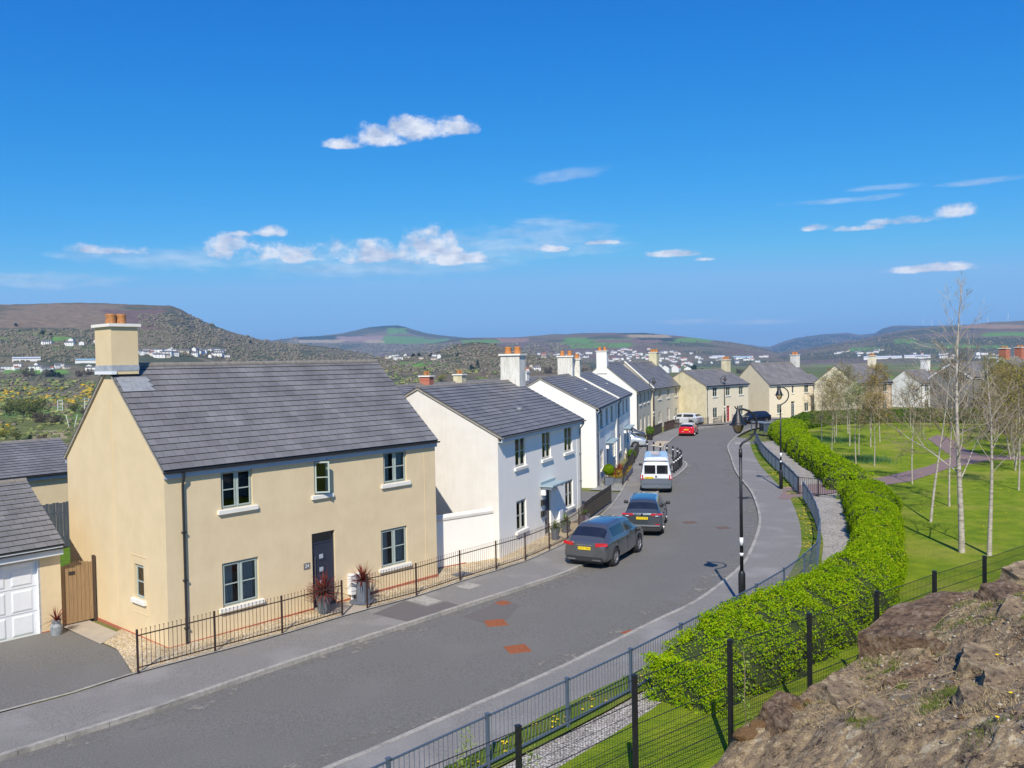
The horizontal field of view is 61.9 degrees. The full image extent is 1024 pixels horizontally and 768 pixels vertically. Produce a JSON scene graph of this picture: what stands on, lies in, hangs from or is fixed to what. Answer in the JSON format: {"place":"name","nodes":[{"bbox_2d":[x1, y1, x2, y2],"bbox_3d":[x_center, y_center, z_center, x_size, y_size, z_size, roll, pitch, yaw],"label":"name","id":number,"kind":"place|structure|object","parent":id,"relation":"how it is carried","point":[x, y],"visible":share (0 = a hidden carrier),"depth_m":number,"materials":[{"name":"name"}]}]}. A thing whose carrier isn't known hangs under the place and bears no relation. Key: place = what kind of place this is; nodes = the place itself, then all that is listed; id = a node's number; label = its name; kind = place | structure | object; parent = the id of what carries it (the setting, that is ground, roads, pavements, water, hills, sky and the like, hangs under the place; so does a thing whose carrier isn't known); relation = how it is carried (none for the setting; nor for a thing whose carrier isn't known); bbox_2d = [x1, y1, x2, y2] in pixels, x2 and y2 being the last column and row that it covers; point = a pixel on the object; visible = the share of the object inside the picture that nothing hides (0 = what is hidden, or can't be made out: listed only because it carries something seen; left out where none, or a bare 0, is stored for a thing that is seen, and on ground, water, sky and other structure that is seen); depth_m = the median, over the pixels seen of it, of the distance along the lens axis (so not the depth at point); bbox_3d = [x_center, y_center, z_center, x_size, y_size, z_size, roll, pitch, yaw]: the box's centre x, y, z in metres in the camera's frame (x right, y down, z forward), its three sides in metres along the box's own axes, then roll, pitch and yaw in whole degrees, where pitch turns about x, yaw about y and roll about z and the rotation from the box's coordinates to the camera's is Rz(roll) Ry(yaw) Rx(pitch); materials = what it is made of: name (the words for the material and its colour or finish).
{"place":"outdoors","nodes":[
{"label":"outdoors","id":0,"kind":"place"},
{"bbox_2d":[0,628,130,709],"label":"driveway","id":1,"kind":"structure","parent":0,"point":[36,667],"depth_m":22.28,"materials":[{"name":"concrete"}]},
{"bbox_2d":[43,607,71,635],"bbox_3d":[-13.338,6.937,25.021,0.948,0.829,0.876,-1,2,-7],"label":"potted cordyline","id":2,"kind":"object","parent":1,"relation":"on","point":[56,627],"visible":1,"depth_m":24.96,"materials":[{"name":"grey plant"}]},
{"bbox_2d":[0,303,375,398],"bbox_3d":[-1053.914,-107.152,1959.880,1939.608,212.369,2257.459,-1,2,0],"label":"hill","id":3,"kind":"structure","parent":0,"point":[57,317],"depth_m":1776.72,"materials":[{"name":"plant"}]},
{"bbox_2d":[0,312,373,381],"bbox_3d":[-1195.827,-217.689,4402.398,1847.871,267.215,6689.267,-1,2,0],"label":"woodland","id":4,"kind":"object","parent":3,"relation":"on","point":[42,353],"visible":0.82,"depth_m":1636.92,"materials":[{"name":"green plant"}]},
{"bbox_2d":[0,425,716,752],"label":"pavement","id":5,"kind":"structure","parent":0,"point":[29,724],"depth_m":22.33,"materials":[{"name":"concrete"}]},
{"bbox_2d":[0,428,674,711],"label":"pavement edging","id":6,"kind":"object","parent":5,"relation":"on","point":[307,625],"visible":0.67,"depth_m":24.85,"materials":[{"name":"concrete"}]},
{"bbox_2d":[103,523,577,672],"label":"gravel","id":7,"kind":"structure","parent":5,"relation":"on","point":[123,642],"depth_m":25.07,"materials":[{"name":"beige gravel"}]},
{"bbox_2d":[136,580,342,673],"bbox_3d":[-7.346,6.824,23.993,0.134,1.415,6.413,0,2,42],"label":"railing","id":8,"kind":"object","parent":7,"relation":"on","point":[214,627],"visible":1,"depth_m":23.59,"materials":[{"name":"brown metal"}]},
{"bbox_2d":[300,567,345,613],"bbox_3d":[-5.926,6.457,26.761,1.603,1.439,1.675,-3,2,-43],"label":"potted cordyline","id":9,"kind":"object","parent":7,"relation":"on","point":[324,608],"visible":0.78,"depth_m":26.60,"materials":[{"name":"red plant"}]},
{"bbox_2d":[345,562,377,605],"bbox_3d":[-4.862,6.463,27.974,1.408,1.349,1.263,0,2,42],"label":"potted cordyline","id":10,"kind":"object","parent":7,"relation":"on","point":[360,599],"visible":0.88,"depth_m":27.78,"materials":[{"name":"grey stone"}]},
{"bbox_2d":[374,601,457,620],"bbox_3d":[-3.023,7.141,26.936,2.180,0.027,2.493,0,2,23],"label":"pavement patch","id":11,"kind":"object","parent":5,"relation":"on","point":[406,611],"visible":1,"depth_m":26.93,"materials":[{"name":"concrete"}]},
{"bbox_2d":[271,325,462,356],"bbox_3d":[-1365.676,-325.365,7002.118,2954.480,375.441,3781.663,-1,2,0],"label":"hill","id":12,"kind":"structure","parent":0,"point":[395,334],"depth_m":7097.57,"materials":[{"name":"green plant"}]},
{"bbox_2d":[0,420,774,767],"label":"road","id":13,"kind":"structure","parent":0,"point":[396,680],"depth_m":22.21,"materials":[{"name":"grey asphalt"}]},
{"bbox_2d":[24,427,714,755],"bbox_3d":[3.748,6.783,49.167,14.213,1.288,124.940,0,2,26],"label":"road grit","id":14,"kind":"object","parent":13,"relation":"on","point":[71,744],"visible":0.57,"depth_m":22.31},
{"bbox_2d":[0,418,782,760],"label":"kerb","id":15,"kind":"structure","parent":13,"relation":"on","point":[208,690],"depth_m":21.64,"materials":[{"name":"concrete"}]},
{"bbox_2d":[463,599,518,622],"bbox_3d":[-0.651,7.199,27.002,1.439,0.033,2.843,-1,2,15],"label":"road patch","id":16,"kind":"object","parent":13,"relation":"on","point":[494,611],"visible":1,"depth_m":26.86,"materials":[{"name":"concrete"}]},
{"bbox_2d":[322,426,760,767],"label":"kerb","id":17,"kind":"structure","parent":13,"relation":"on","point":[356,755],"depth_m":21.88,"materials":[{"name":"concrete"}]},
{"bbox_2d":[564,515,643,566],"bbox_3d":[3.819,6.196,34.515,2.244,1.705,4.646,0,2,28],"label":"grey crossover car","id":18,"kind":"object","parent":13,"relation":"on","point":[609,540],"visible":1,"depth_m":32.94,"materials":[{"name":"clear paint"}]},
{"bbox_2d":[622,491,669,533],"bbox_3d":[6.383,6.043,40.757,2.244,1.714,4.656,-1,2,13],"label":"blue grey estate car","id":19,"kind":"object","parent":13,"relation":"on","point":[646,511],"visible":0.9,"depth_m":38.78,"materials":[{"name":"paint"}]},
{"bbox_2d":[639,451,673,491],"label":"white camper van","id":20,"kind":"object","parent":13,"relation":"on","point":[656,471],"visible":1,"depth_m":51.72,"materials":[{"name":"paint"}]},
{"bbox_2d":[0,407,929,712],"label":"estate ground","id":21,"kind":"structure","parent":0,"point":[234,581],"depth_m":26.88,"materials":[{"name":"grey plant"}]},
{"bbox_2d":[0,478,66,642],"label":"garage","id":22,"kind":"structure","parent":21,"relation":"on","point":[31,542],"depth_m":25.20,"materials":[{"name":"stone"}]},
{"bbox_2d":[0,561,37,642],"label":"garage door","id":23,"kind":"structure","parent":22,"relation":"in","point":[18,583],"depth_m":24.84,"materials":[{"name":"white paint"}]},
{"bbox_2d":[0,437,67,535],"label":"outbuilding","id":24,"kind":"structure","parent":21,"relation":"on","point":[40,465],"depth_m":40.31,"materials":[{"name":"stone"}]},
{"bbox_2d":[42,501,69,546],"bbox_3d":[-21.666,6.298,35.566,0.070,2.019,14.000,0,2,41],"label":"timber fence","id":25,"kind":"object","parent":21,"relation":"on","point":[55,512],"visible":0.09,"depth_m":37.58,"materials":[{"name":"grey wood"}]},
{"bbox_2d":[60,555,96,624],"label":"timber gate","id":26,"kind":"structure","parent":21,"relation":"on","point":[78,590],"depth_m":26.13,"materials":[{"name":"wood"}]},
{"bbox_2d":[63,620,118,643],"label":"slab path","id":27,"kind":"structure","parent":21,"relation":"on","point":[95,632],"depth_m":25.31,"materials":[{"name":"beige stone"}]},
{"bbox_2d":[63,314,439,647],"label":"house","id":28,"kind":"structure","parent":21,"relation":"on","point":[193,487],"depth_m":26.28,"materials":[{"name":"paint"}]},
{"bbox_2d":[217,469,258,514],"bbox_3d":[-8.127,3.137,25.143,0.270,1.245,1.290,0,2,41],"label":"window","id":29,"kind":"structure","parent":28,"relation":"in","point":[235,486],"depth_m":25.16,"materials":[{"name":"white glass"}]},
{"bbox_2d":[219,557,264,613],"bbox_3d":[-8.054,5.908,25.264,0.295,1.415,1.450,0,2,41],"label":"window","id":30,"kind":"structure","parent":28,"relation":"in","point":[247,574],"depth_m":25.28,"materials":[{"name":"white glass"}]},
{"bbox_2d":[311,460,333,499],"bbox_3d":[-6.062,3.038,27.333,0.394,1.245,0.830,0,2,41],"label":"window","id":31,"kind":"structure","parent":28,"relation":"in","point":[327,476],"depth_m":27.29,"materials":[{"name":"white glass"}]},
{"bbox_2d":[312,541,332,607],"bbox_3d":[-6.106,6.133,27.527,0.111,2.040,0.800,0,2,41],"label":"door","id":32,"kind":"structure","parent":28,"relation":"in","point":[321,552],"depth_m":27.50,"materials":[{"name":"grey paint"}]},
{"bbox_2d":[379,526,411,572],"bbox_3d":[-4.133,5.723,29.731,0.295,1.435,1.440,0,2,41],"label":"window","id":33,"kind":"structure","parent":28,"relation":"in","point":[398,534],"depth_m":29.77,"materials":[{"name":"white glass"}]},
{"bbox_2d":[381,451,410,488],"bbox_3d":[-4.114,2.936,29.734,0.295,1.245,1.310,0,2,41],"label":"window","id":34,"kind":"structure","parent":28,"relation":"in","point":[398,457],"depth_m":29.76,"materials":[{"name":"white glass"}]},
{"bbox_2d":[396,371,440,394],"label":"house","id":35,"kind":"structure","parent":21,"relation":"on","point":[426,378],"depth_m":58.17,"materials":[{"name":"tile"}]},
{"bbox_2d":[436,507,493,568],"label":"garden wall","id":36,"kind":"structure","parent":21,"relation":"on","point":[469,530],"depth_m":33.30,"materials":[{"name":"white paint"}]},
{"bbox_2d":[366,504,584,609],"bbox_3d":[-0.161,6.541,33.455,1.077,1.511,15.462,0,2,31],"label":"railing","id":37,"kind":"object","parent":21,"relation":"on","point":[551,544],"visible":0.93,"depth_m":31.29,"materials":[{"name":"brown metal"}]},
{"bbox_2d":[404,347,585,557],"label":"house","id":38,"kind":"structure","parent":21,"relation":"on","point":[508,449],"depth_m":36.15,"materials":[{"name":"paint"}]},
{"bbox_2d":[516,499,529,535],"bbox_3d":[0.350,5.589,36.100,0.295,1.385,1.300,0,2,24],"label":"window","id":39,"kind":"structure","parent":38,"relation":"in","point":[521,518],"depth_m":36.14,"materials":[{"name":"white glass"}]},
{"bbox_2d":[526,351,620,487],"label":"house","id":40,"kind":"structure","parent":21,"relation":"on","point":[594,406],"depth_m":55.55,"materials":[{"name":"paint"}]},
{"bbox_2d":[574,354,633,462],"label":"house","id":41,"kind":"structure","parent":21,"relation":"on","point":[624,425],"depth_m":70.62,"materials":[{"name":"paint"}]},
{"bbox_2d":[591,347,652,432],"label":"house","id":42,"kind":"structure","parent":21,"relation":"on","point":[619,373],"depth_m":93.96,"materials":[{"name":"paint"}]},
{"bbox_2d":[444,439,822,767],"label":"grass verge","id":43,"kind":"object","parent":21,"relation":"on","point":[806,527],"depth_m":19.24,"materials":[{"name":"green plant"}]},
{"bbox_2d":[371,481,820,767],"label":"railing","id":44,"kind":"object","parent":43,"relation":"on","point":[809,499],"visible":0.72,"depth_m":18.27,"materials":[{"name":"grey metal"}]},
{"bbox_2d":[755,433,798,491],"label":"railing","id":45,"kind":"object","parent":43,"relation":"on","point":[773,460],"visible":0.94,"depth_m":60.30,"materials":[{"name":"grey metal"}]},
{"bbox_2d":[775,387,788,488],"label":"lamp post","id":46,"kind":"object","parent":43,"relation":"on","point":[779,392],"visible":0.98,"depth_m":51.88,"materials":[{"name":"black metal"}]},
{"bbox_2d":[623,349,679,426],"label":"house","id":47,"kind":"structure","parent":21,"relation":"on","point":[666,386],"depth_m":108.82,"materials":[{"name":"paint"}]},
{"bbox_2d":[672,357,749,425],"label":"house","id":48,"kind":"structure","parent":21,"relation":"on","point":[701,392],"depth_m":114.05,"materials":[{"name":"paint"}]},
{"bbox_2d":[738,352,813,417],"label":"house","id":49,"kind":"structure","parent":21,"relation":"on","point":[767,380],"depth_m":125.87,"materials":[{"name":"paint"}]},
{"bbox_2d":[813,353,892,410],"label":"house","id":50,"kind":"structure","parent":21,"relation":"on","point":[860,367],"depth_m":124.49,"materials":[{"name":"tile"}]},
{"bbox_2d":[892,360,932,407],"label":"house","id":51,"kind":"structure","parent":21,"relation":"on","point":[926,365],"depth_m":145.94,"materials":[{"name":"paint"}]},
{"bbox_2d":[928,361,991,408],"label":"house","id":52,"kind":"structure","parent":21,"relation":"on","point":[976,366],"depth_m":115.17,"materials":[{"name":"tile"}]},
{"bbox_2d":[983,345,1023,408],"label":"house","id":53,"kind":"structure","parent":21,"relation":"on","point":[1019,352],"depth_m":105.58,"materials":[{"name":"tile"}]},
{"bbox_2d":[0,363,947,702],"bbox_3d":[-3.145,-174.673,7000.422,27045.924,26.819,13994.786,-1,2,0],"label":"valley ground","id":54,"kind":"structure","parent":0,"point":[896,369],"depth_m":584.69,"materials":[{"name":"green plant"}]},
{"bbox_2d":[20,396,51,417],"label":"tree","id":55,"kind":"object","parent":54,"relation":"on","point":[29,410],"visible":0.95,"depth_m":516.37,"materials":[{"name":"green plant"}]},
{"bbox_2d":[0,384,94,432],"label":"gorse","id":56,"kind":"object","parent":54,"relation":"on","point":[88,392],"visible":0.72,"depth_m":974.45,"materials":[{"name":"plant"}]},
{"bbox_2d":[0,366,496,439],"bbox_3d":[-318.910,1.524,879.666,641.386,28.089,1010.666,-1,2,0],"label":"scrub","id":57,"kind":"object","parent":54,"relation":"on","point":[67,411],"visible":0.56,"depth_m":968.25,"materials":[{"name":"green plant"}]},
{"bbox_2d":[533,335,1023,367],"bbox_3d":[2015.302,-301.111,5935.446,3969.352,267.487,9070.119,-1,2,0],"label":"woodland","id":58,"kind":"object","parent":54,"relation":"on","point":[871,349],"visible":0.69,"depth_m":3314.63,"materials":[{"name":"green plant"}]},
{"bbox_2d":[373,342,592,384],"bbox_3d":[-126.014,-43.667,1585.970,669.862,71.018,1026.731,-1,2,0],"label":"hill","id":59,"kind":"structure","parent":0,"point":[470,376],"depth_m":1381.04,"materials":[{"name":"green plant"}]},
{"bbox_2d":[0,0,1023,346],"label":"sky","id":60,"kind":"structure","parent":0,"point":[761,173],"materials":[{"name":"blue"}]},
{"bbox_2d":[333,437,801,767],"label":"pavement","id":61,"kind":"structure","parent":0,"point":[777,547],"depth_m":21.89,"materials":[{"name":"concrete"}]},
{"bbox_2d":[729,406,757,598],"bbox_3d":[7.186,3.871,26.463,0.832,6.400,0.537,0,2,24],"label":"lamp post","id":62,"kind":"object","parent":61,"relation":"on","point":[737,420],"visible":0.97,"depth_m":26.48,"materials":[{"name":"black metal"}]},
{"bbox_2d":[517,491,618,522],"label":"driveway","id":63,"kind":"structure","parent":0,"point":[586,495],"depth_m":49.70,"materials":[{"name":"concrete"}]},
{"bbox_2d":[583,484,611,516],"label":"railing","id":64,"kind":"object","parent":63,"relation":"on","point":[595,503],"visible":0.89,"depth_m":44.51,"materials":[{"name":"metal"}]},
{"bbox_2d":[380,333,782,368],"bbox_3d":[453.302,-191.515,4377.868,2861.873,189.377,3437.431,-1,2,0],"label":"hill","id":65,"kind":"structure","parent":0,"point":[693,345],"depth_m":4076.98,"materials":[{"name":"green plant"}]},
{"bbox_2d":[367,342,565,372],"bbox_3d":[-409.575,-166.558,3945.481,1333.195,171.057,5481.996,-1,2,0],"label":"woodland","id":66,"kind":"object","parent":65,"relation":"on","point":[493,362],"visible":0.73,"depth_m":1517.47,"materials":[{"name":"green plant"}]},
{"bbox_2d":[501,441,849,767],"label":"gravel path","id":67,"kind":"structure","parent":0,"point":[835,535],"depth_m":19.02,"materials":[{"name":"grey gravel"}]},
{"bbox_2d":[558,423,1023,767],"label":"lawn","id":68,"kind":"structure","parent":0,"point":[1008,500],"depth_m":37.49,"materials":[{"name":"green plant"}]},
{"bbox_2d":[426,545,1023,767],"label":"fence","id":69,"kind":"object","parent":68,"relation":"on","point":[1018,553],"visible":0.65,"depth_m":16.13,"materials":[{"name":"black metal"}]},
{"bbox_2d":[638,478,909,717],"bbox_3d":[12.582,6.056,32.528,4.861,1.973,33.024,0,2,28],"label":"hedge","id":70,"kind":"object","parent":68,"relation":"on","point":[869,559],"visible":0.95,"depth_m":21.98,"materials":[{"name":"green plant"}]},
{"bbox_2d":[767,418,876,489],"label":"hedge","id":71,"kind":"object","parent":68,"relation":"on","point":[802,446],"visible":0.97,"depth_m":61.71,"materials":[{"name":"green plant"}]},
{"bbox_2d":[803,388,845,449],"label":"tree","id":72,"kind":"object","parent":68,"relation":"on","point":[834,400],"visible":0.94,"depth_m":73.26,"materials":[{"name":"brown plant"}]},
{"bbox_2d":[821,360,870,445],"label":"tree","id":73,"kind":"object","parent":68,"relation":"on","point":[848,381],"visible":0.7,"depth_m":78.20,"materials":[{"name":"brown plant"}]},
{"bbox_2d":[822,380,878,463],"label":"tree","id":74,"kind":"object","parent":68,"relation":"on","point":[855,393],"visible":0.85,"depth_m":64.19,"materials":[{"name":"brown plant"}]},
{"bbox_2d":[710,578,1023,767],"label":"rocky bank","id":75,"kind":"structure","parent":68,"relation":"on","point":[836,748],"depth_m":14.32,"materials":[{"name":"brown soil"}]},
{"bbox_2d":[732,727,757,741],"bbox_3d":[4.292,6.432,15.709,0.375,0.240,0.500,-23,-6,-40],"label":"rock","id":76,"kind":"object","parent":75,"relation":"on","point":[741,734],"visible":1,"depth_m":15.59,"materials":[{"name":"brown stone"}]},
{"bbox_2d":[757,691,804,736],"bbox_3d":[5.087,6.252,15.800,0.989,0.505,1.529,17,14,28],"label":"flat rock","id":77,"kind":"object","parent":75,"relation":"on","point":[774,717],"visible":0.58,"depth_m":15.72,"materials":[{"name":"brown stone"}]},
{"bbox_2d":[812,672,868,711],"bbox_3d":[6.391,5.952,15.973,1.536,0.539,1.204,-1,22,-29],"label":"flat rock","id":78,"kind":"object","parent":75,"relation":"on","point":[836,688],"visible":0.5,"depth_m":15.90,"materials":[{"name":"brown stone"}]},
{"bbox_2d":[853,693,891,720],"bbox_3d":[6.402,5.779,14.689,1.010,0.424,0.980,2,18,-45],"label":"flat rock","id":79,"kind":"object","parent":75,"relation":"on","point":[872,705],"visible":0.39,"depth_m":14.58,"materials":[{"name":"brown stone"}]},
{"bbox_2d":[768,581,1023,761],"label":"rubble","id":80,"kind":"object","parent":75,"relation":"on","point":[944,720],"visible":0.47,"depth_m":15.54,"materials":[{"name":"stone"}]},
{"bbox_2d":[882,660,937,688],"bbox_3d":[7.650,5.678,15.844,1.542,0.509,0.946,-6,20,-16],"label":"flat rock","id":81,"kind":"object","parent":75,"relation":"on","point":[918,670],"visible":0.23,"depth_m":15.94,"materials":[{"name":"brown stone"}]},
{"bbox_2d":[857,591,975,657],"bbox_3d":[9.367,5.927,18.483,3.550,2.252,2.177,-2,2,-36],"label":"rock slab","id":82,"kind":"object","parent":75,"relation":"on","point":[887,632],"visible":0.3,"depth_m":18.19,"materials":[{"name":"brown stone"}]},
{"bbox_2d":[952,685,986,709],"bbox_3d":[7.533,5.187,13.849,0.658,0.312,0.992,23,18,28],"label":"flat rock","id":83,"kind":"object","parent":75,"relation":"on","point":[969,695],"visible":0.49,"depth_m":13.82,"materials":[{"name":"brown stone"}]},
{"bbox_2d":[954,642,999,676],"bbox_3d":[8.873,5.300,15.716,1.912,0.600,1.268,0,15,-43],"label":"flat rock","id":84,"kind":"object","parent":75,"relation":"on","point":[975,657],"visible":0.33,"depth_m":15.57,"materials":[{"name":"brown stone"}]},
{"bbox_2d":[974,579,1023,602],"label":"flat rock","id":85,"kind":"object","parent":75,"relation":"on","point":[998,589],"visible":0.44,"depth_m":18.86,"materials":[{"name":"brown stone"}]},
{"bbox_2d":[977,664,1023,694],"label":"flat rock","id":86,"kind":"object","parent":75,"relation":"on","point":[996,677],"visible":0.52,"depth_m":14.38,"materials":[{"name":"brown stone"}]},
{"bbox_2d":[996,594,1023,624],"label":"flat rock","id":87,"kind":"object","parent":75,"relation":"on","point":[1010,606],"visible":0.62,"depth_m":16.77,"materials":[{"name":"brown stone"}]},
{"bbox_2d":[1000,560,1023,581],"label":"flat rock","id":88,"kind":"object","parent":75,"relation":"on","point":[1014,571],"visible":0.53,"depth_m":20.93,"materials":[{"name":"brown stone"}]},
{"bbox_2d":[840,452,902,464],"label":"daffodil clump","id":89,"kind":"object","parent":68,"relation":"on","point":[865,458],"visible":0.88,"depth_m":66.04,"materials":[{"name":"green plant"}]},
{"bbox_2d":[847,360,901,446],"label":"tree","id":90,"kind":"object","parent":68,"relation":"on","point":[872,378],"visible":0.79,"depth_m":76.63,"materials":[{"name":"brown plant"}]},
{"bbox_2d":[851,389,898,465],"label":"tree","id":91,"kind":"object","parent":68,"relation":"on","point":[872,402],"visible":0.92,"depth_m":62.62,"materials":[{"name":"brown plant"}]},
{"bbox_2d":[862,363,912,441],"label":"tree","id":92,"kind":"object","parent":68,"relation":"on","point":[885,376],"visible":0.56,"depth_m":81.99,"materials":[{"name":"brown plant"}]},
{"bbox_2d":[787,408,996,428],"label":"hedge","id":93,"kind":"object","parent":68,"relation":"on","point":[808,414],"visible":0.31,"depth_m":105.78,"materials":[{"name":"green plant"}]},
{"bbox_2d":[873,380,943,483],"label":"tree","id":94,"kind":"object","parent":68,"relation":"on","point":[912,394],"visible":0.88,"depth_m":53.15,"materials":[{"name":"brown plant"}]},
{"bbox_2d":[846,270,1023,552],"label":"tree","id":95,"kind":"object","parent":68,"relation":"on","point":[961,538],"visible":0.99,"depth_m":33.68,"materials":[{"name":"plant"}]},
{"bbox_2d":[884,359,997,505],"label":"tree","id":96,"kind":"object","parent":68,"relation":"on","point":[951,429],"visible":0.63,"depth_m":44.67,"materials":[{"name":"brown plant"}]},
{"bbox_2d":[885,336,1009,521],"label":"tree","id":97,"kind":"object","parent":68,"relation":"on","point":[937,465],"visible":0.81,"depth_m":40.16,"materials":[{"name":"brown plant"}]},
{"bbox_2d":[945,364,1023,458],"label":"tree","id":98,"kind":"object","parent":68,"relation":"on","point":[1000,377],"visible":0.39,"depth_m":65.78,"materials":[{"name":"brown plant"}]},
{"bbox_2d":[960,352,1011,434],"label":"tree","id":99,"kind":"object","parent":68,"relation":"on","point":[992,364],"visible":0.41,"depth_m":87.67,"materials":[{"name":"brown plant"}]},
{"bbox_2d":[955,354,1023,555],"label":"tree","id":100,"kind":"object","parent":68,"relation":"on","point":[989,533],"visible":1,"depth_m":33.01,"materials":[{"name":"grey plant"}]},
{"bbox_2d":[971,356,1023,489],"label":"tree","id":101,"kind":"object","parent":68,"relation":"on","point":[1016,373],"visible":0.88,"depth_m":49.69,"materials":[{"name":"brown plant"}]},
{"bbox_2d":[977,380,1023,470],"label":"tree","id":102,"kind":"object","parent":68,"relation":"on","point":[1014,455],"visible":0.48,"depth_m":58.79,"materials":[{"name":"brown plant"}]},
{"bbox_2d":[750,324,972,352],"bbox_3d":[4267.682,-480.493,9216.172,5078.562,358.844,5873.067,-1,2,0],"label":"hill","id":103,"kind":"structure","parent":0,"point":[783,346],"depth_m":9456.00,"materials":[{"name":"green plant"}]},
{"bbox_2d":[777,321,1023,363],"bbox_3d":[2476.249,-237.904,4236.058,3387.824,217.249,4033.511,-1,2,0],"label":"hill","id":104,"kind":"structure","parent":0,"point":[993,330],"depth_m":3578.01,"materials":[{"name":"green plant"}]},
{"bbox_2d":[779,435,1023,499],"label":"red path","id":105,"kind":"structure","parent":0,"point":[901,477],"depth_m":60.58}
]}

